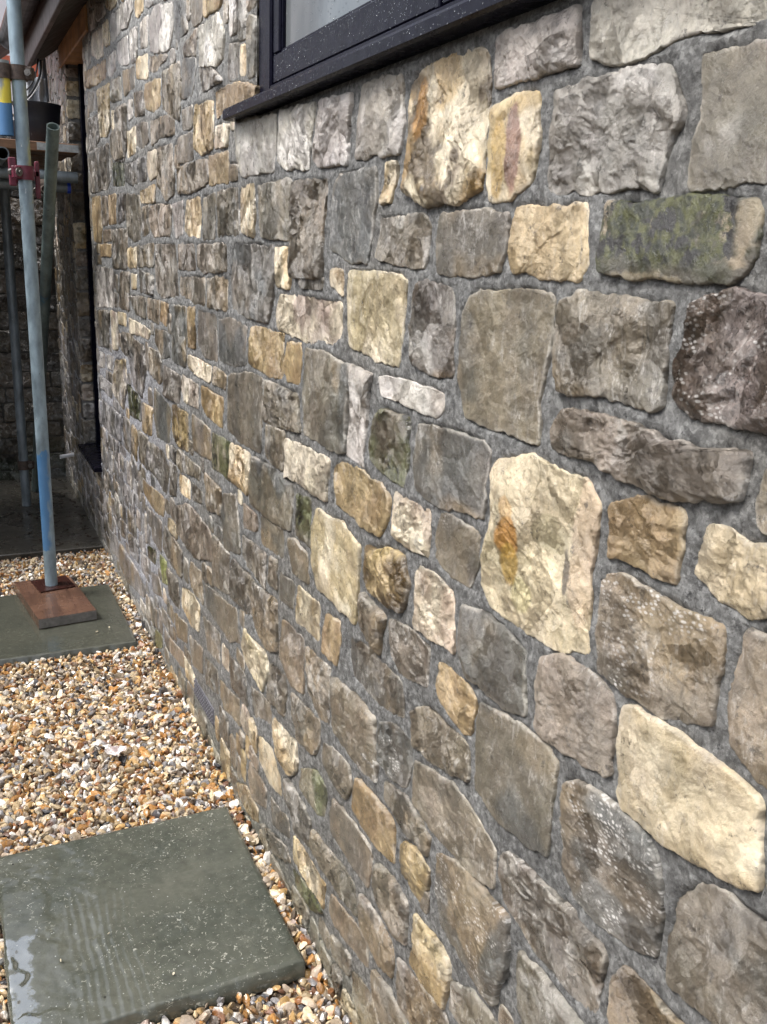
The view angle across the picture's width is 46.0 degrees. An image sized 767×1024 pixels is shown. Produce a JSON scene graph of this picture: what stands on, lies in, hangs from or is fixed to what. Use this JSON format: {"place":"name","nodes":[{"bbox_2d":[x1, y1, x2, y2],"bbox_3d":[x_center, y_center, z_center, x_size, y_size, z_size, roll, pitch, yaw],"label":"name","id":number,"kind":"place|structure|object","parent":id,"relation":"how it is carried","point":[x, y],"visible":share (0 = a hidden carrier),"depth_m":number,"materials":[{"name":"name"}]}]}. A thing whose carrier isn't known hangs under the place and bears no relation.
{"place":"outdoors","nodes":[
{"label":"outdoors","id":0,"kind":"place"},
{"bbox_2d":[0,0,38,113],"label":"neighbouring house","id":1,"kind":"structure","parent":0,"point":[2,11],"depth_m":10.10,"materials":[{"name":"red brick"}]},
{"bbox_2d":[0,476,103,561],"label":"patio","id":2,"kind":"structure","parent":0,"point":[14,545],"depth_m":4.67,"materials":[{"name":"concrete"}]},
{"bbox_2d":[0,135,30,506],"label":"scaffold tube","id":3,"kind":"object","parent":2,"relation":"on","point":[7,233],"visible":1,"depth_m":4.72,"materials":[{"name":"grey metal"}]},
{"bbox_2d":[17,457,35,469],"bbox_3d":[-1.957,-0.265,4.950,0.092,0.063,0.132,-5,17,-25],"label":"scaffold coupler","id":4,"kind":"object","parent":3,"relation":"attached to","point":[26,465],"visible":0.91,"depth_m":4.90,"materials":[{"name":"metal"}]},
{"bbox_2d":[31,123,59,491],"bbox_3d":[-1.659,-0.808,4.396,0.048,1.862,1.587,-6,18,-26],"label":"scaffold tube","id":5,"kind":"object","parent":2,"relation":"on","point":[51,165],"visible":0.8,"depth_m":3.87,"materials":[{"name":"grey metal"}]},
{"bbox_2d":[0,178,70,193],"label":"scaffold tube","id":6,"kind":"object","parent":5,"relation":"on","point":[61,187],"visible":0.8,"depth_m":3.98,"materials":[{"name":"grey metal"}]},
{"bbox_2d":[0,166,77,183],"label":"scaffold tube","id":7,"kind":"object","parent":6,"relation":"on","point":[66,177],"visible":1,"depth_m":3.95,"materials":[{"name":"grey metal"}]},
{"bbox_2d":[0,146,8,165],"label":"scaffold tube","id":8,"kind":"object","parent":7,"relation":"on","point":[4,153],"visible":0.99,"depth_m":3.61,"materials":[{"name":"grey metal"}]},
{"bbox_2d":[5,161,44,166],"bbox_3d":[-2.628,-1.709,4.204,2.051,0.038,0.229,-5,17,-25],"label":"scaffold board","id":9,"kind":"object","parent":8,"relation":"on","point":[40,165],"visible":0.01,"depth_m":4.58,"materials":[{"name":"brown wood"}]},
{"bbox_2d":[6,158,44,163],"bbox_3d":[-2.534,-1.648,4.001,2.041,0.038,0.229,-5,17,-25],"label":"scaffold board","id":10,"kind":"object","parent":8,"relation":"on","point":[39,161],"visible":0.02,"depth_m":4.39,"materials":[{"name":"brown wood"}]},
{"bbox_2d":[9,153,66,160],"bbox_3d":[-2.426,-1.588,3.804,2.061,0.038,0.229,-5,17,-25],"label":"scaffold board","id":11,"kind":"object","parent":8,"relation":"on","point":[39,157],"visible":0.13,"depth_m":4.19,"materials":[{"name":"brown wood"}]},
{"bbox_2d":[9,100,60,141],"bbox_3d":[-1.569,-1.738,4.073,0.204,0.165,0.378,-5,17,-25],"label":"black tub","id":12,"kind":"object","parent":11,"relation":"on","point":[41,115],"visible":0.38,"depth_m":3.93,"materials":[{"name":"plastic"}]},
{"bbox_2d":[0,138,78,157],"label":"scaffold board","id":13,"kind":"object","parent":8,"relation":"on","point":[65,150],"visible":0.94,"depth_m":3.91,"materials":[{"name":"brown wood"}]},
{"bbox_2d":[33,179,43,201],"bbox_3d":[-1.426,-1.344,3.788,0.091,0.100,0.138,-5,17,-25],"label":"scaffold coupler","id":14,"kind":"object","parent":5,"relation":"attached to","point":[41,187],"visible":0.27,"depth_m":3.75,"materials":[{"name":"metal"}]},
{"bbox_2d":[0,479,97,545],"bbox_3d":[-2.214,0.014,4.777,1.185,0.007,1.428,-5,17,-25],"label":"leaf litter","id":15,"kind":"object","parent":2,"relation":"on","point":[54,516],"visible":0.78,"depth_m":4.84,"materials":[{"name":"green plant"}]},
{"label":"ground","id":16,"kind":"structure","parent":0,"visible":0},
{"bbox_2d":[0,114,65,479],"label":"boundary wall","id":17,"kind":"structure","parent":16,"relation":"on","point":[9,470],"depth_m":5.41,"materials":[{"name":"stone"}]},
{"bbox_2d":[0,548,351,1023],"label":"gravel","id":18,"kind":"structure","parent":16,"relation":"on","point":[93,788],"depth_m":2.58,"materials":[{"name":"beige gravel"}]},
{"bbox_2d":[0,584,136,671],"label":"paving slab","id":19,"kind":"structure","parent":18,"relation":"on","point":[24,638],"depth_m":3.37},
{"bbox_2d":[13,575,96,628],"bbox_3d":[-1.322,0.350,3.622,0.222,0.045,0.457,-7,18,-31],"label":"sole board","id":20,"kind":"object","parent":19,"relation":"on","point":[65,601],"visible":0.99,"depth_m":3.55,"materials":[{"name":"brown wood"}]},
{"bbox_2d":[6,0,57,585],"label":"scaffold tube","id":21,"kind":"object","parent":20,"relation":"on","point":[17,56],"visible":1,"depth_m":3.38,"materials":[{"name":"metal"}]},
{"bbox_2d":[0,62,36,81],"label":"scaffold coupler","id":22,"kind":"object","parent":21,"relation":"attached to","point":[17,71],"visible":0.97,"depth_m":3.17,"materials":[{"name":"metal"}]},
{"bbox_2d":[0,59,13,136],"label":"scaffold tube","id":23,"kind":"object","parent":22,"relation":"attached to","point":[6,121],"visible":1,"depth_m":3.19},
{"bbox_2d":[8,164,34,182],"bbox_3d":[-1.323,-1.235,3.293,0.090,0.063,0.139,-5,17,-25],"label":"scaffold coupler","id":24,"kind":"object","parent":21,"relation":"attached to","point":[23,172],"visible":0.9,"depth_m":3.25,"materials":[{"name":"red paint"}]},
{"bbox_2d":[8,157,40,198],"bbox_3d":[-1.327,-1.235,3.341,0.106,0.138,0.035,-5,17,-25],"label":"scaffold bracket","id":25,"kind":"object","parent":24,"relation":"attached to","point":[11,162],"visible":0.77,"depth_m":3.34,"materials":[{"name":"red metal"}]},
{"bbox_2d":[104,746,126,755],"bbox_3d":[-0.768,0.686,2.582,0.057,0.016,0.051,4,16,5],"label":"pebble","id":26,"kind":"object","parent":18,"relation":"on","point":[114,750],"visible":1,"depth_m":2.60,"materials":[{"name":"white stone"}]},
{"bbox_2d":[0,806,304,1023],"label":"paving slab","id":27,"kind":"structure","parent":18,"relation":"on","point":[188,900],"depth_m":1.93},
{"bbox_2d":[0,0,766,1023],"bbox_3d":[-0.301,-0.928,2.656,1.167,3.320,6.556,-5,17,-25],"label":"stone house","id":28,"kind":"structure","parent":16,"relation":"on","point":[414,376],"depth_m":1.22,"materials":[{"name":"stone"}]},
{"bbox_2d":[27,59,38,89],"bbox_3d":[-1.637,-2.039,4.213,0.066,0.143,0.007,-5,17,-25],"label":"cable","id":29,"kind":"object","parent":28,"relation":"hanging from","point":[29,86],"visible":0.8,"depth_m":4.21,"materials":[{"name":"grey plastic"}]},
{"bbox_2d":[27,60,41,98],"bbox_3d":[-1.644,-2.025,4.237,0.088,0.183,0.009,-5,17,-25],"label":"cable","id":30,"kind":"object","parent":28,"relation":"hanging from","point":[34,87],"visible":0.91,"depth_m":4.24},
{"bbox_2d":[27,61,42,99],"bbox_3d":[-1.651,-2.026,4.256,0.096,0.192,0.004,-5,17,-25],"label":"cable","id":31,"kind":"object","parent":28,"relation":"hanging from","point":[39,82],"visible":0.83,"depth_m":4.27,"materials":[{"name":"white plastic"}]},
{"bbox_2d":[26,77,46,101],"bbox_3d":[-1.678,-1.972,4.332,0.120,0.210,0.057,-5,17,-25],"label":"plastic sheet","id":32,"kind":"object","parent":28,"relation":"hanging from","point":[39,94],"visible":0.26,"depth_m":4.33,"materials":[{"name":"plastic"}]},
{"bbox_2d":[38,58,49,101],"bbox_3d":[-1.700,-2.167,4.513,0.047,0.216,0.040,-5,17,-25],"label":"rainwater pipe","id":33,"kind":"object","parent":28,"relation":"attached to","point":[44,75],"visible":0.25,"depth_m":4.50,"materials":[{"name":"black plastic"}]},
{"bbox_2d":[60,453,73,458],"bbox_3d":[-1.802,-0.320,5.142,0.077,0.031,0.022,-8,19,-32],"label":"waste pipe","id":34,"kind":"object","parent":28,"relation":"attached to","point":[66,455],"visible":1,"depth_m":5.13,"materials":[{"name":"white plastic"}]},
{"bbox_2d":[77,64,101,471],"bbox_3d":[-1.366,-1.151,4.265,0.166,1.837,0.581,-5,17,-25],"label":"window","id":35,"kind":"structure","parent":28,"relation":"in","point":[91,452],"depth_m":4.47,"materials":[{"name":"black glass"}]},
{"bbox_2d":[222,0,556,121],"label":"window","id":36,"kind":"structure","parent":28,"relation":"in","point":[307,48],"depth_m":1.42,"materials":[{"name":"black glass"}]}
]}

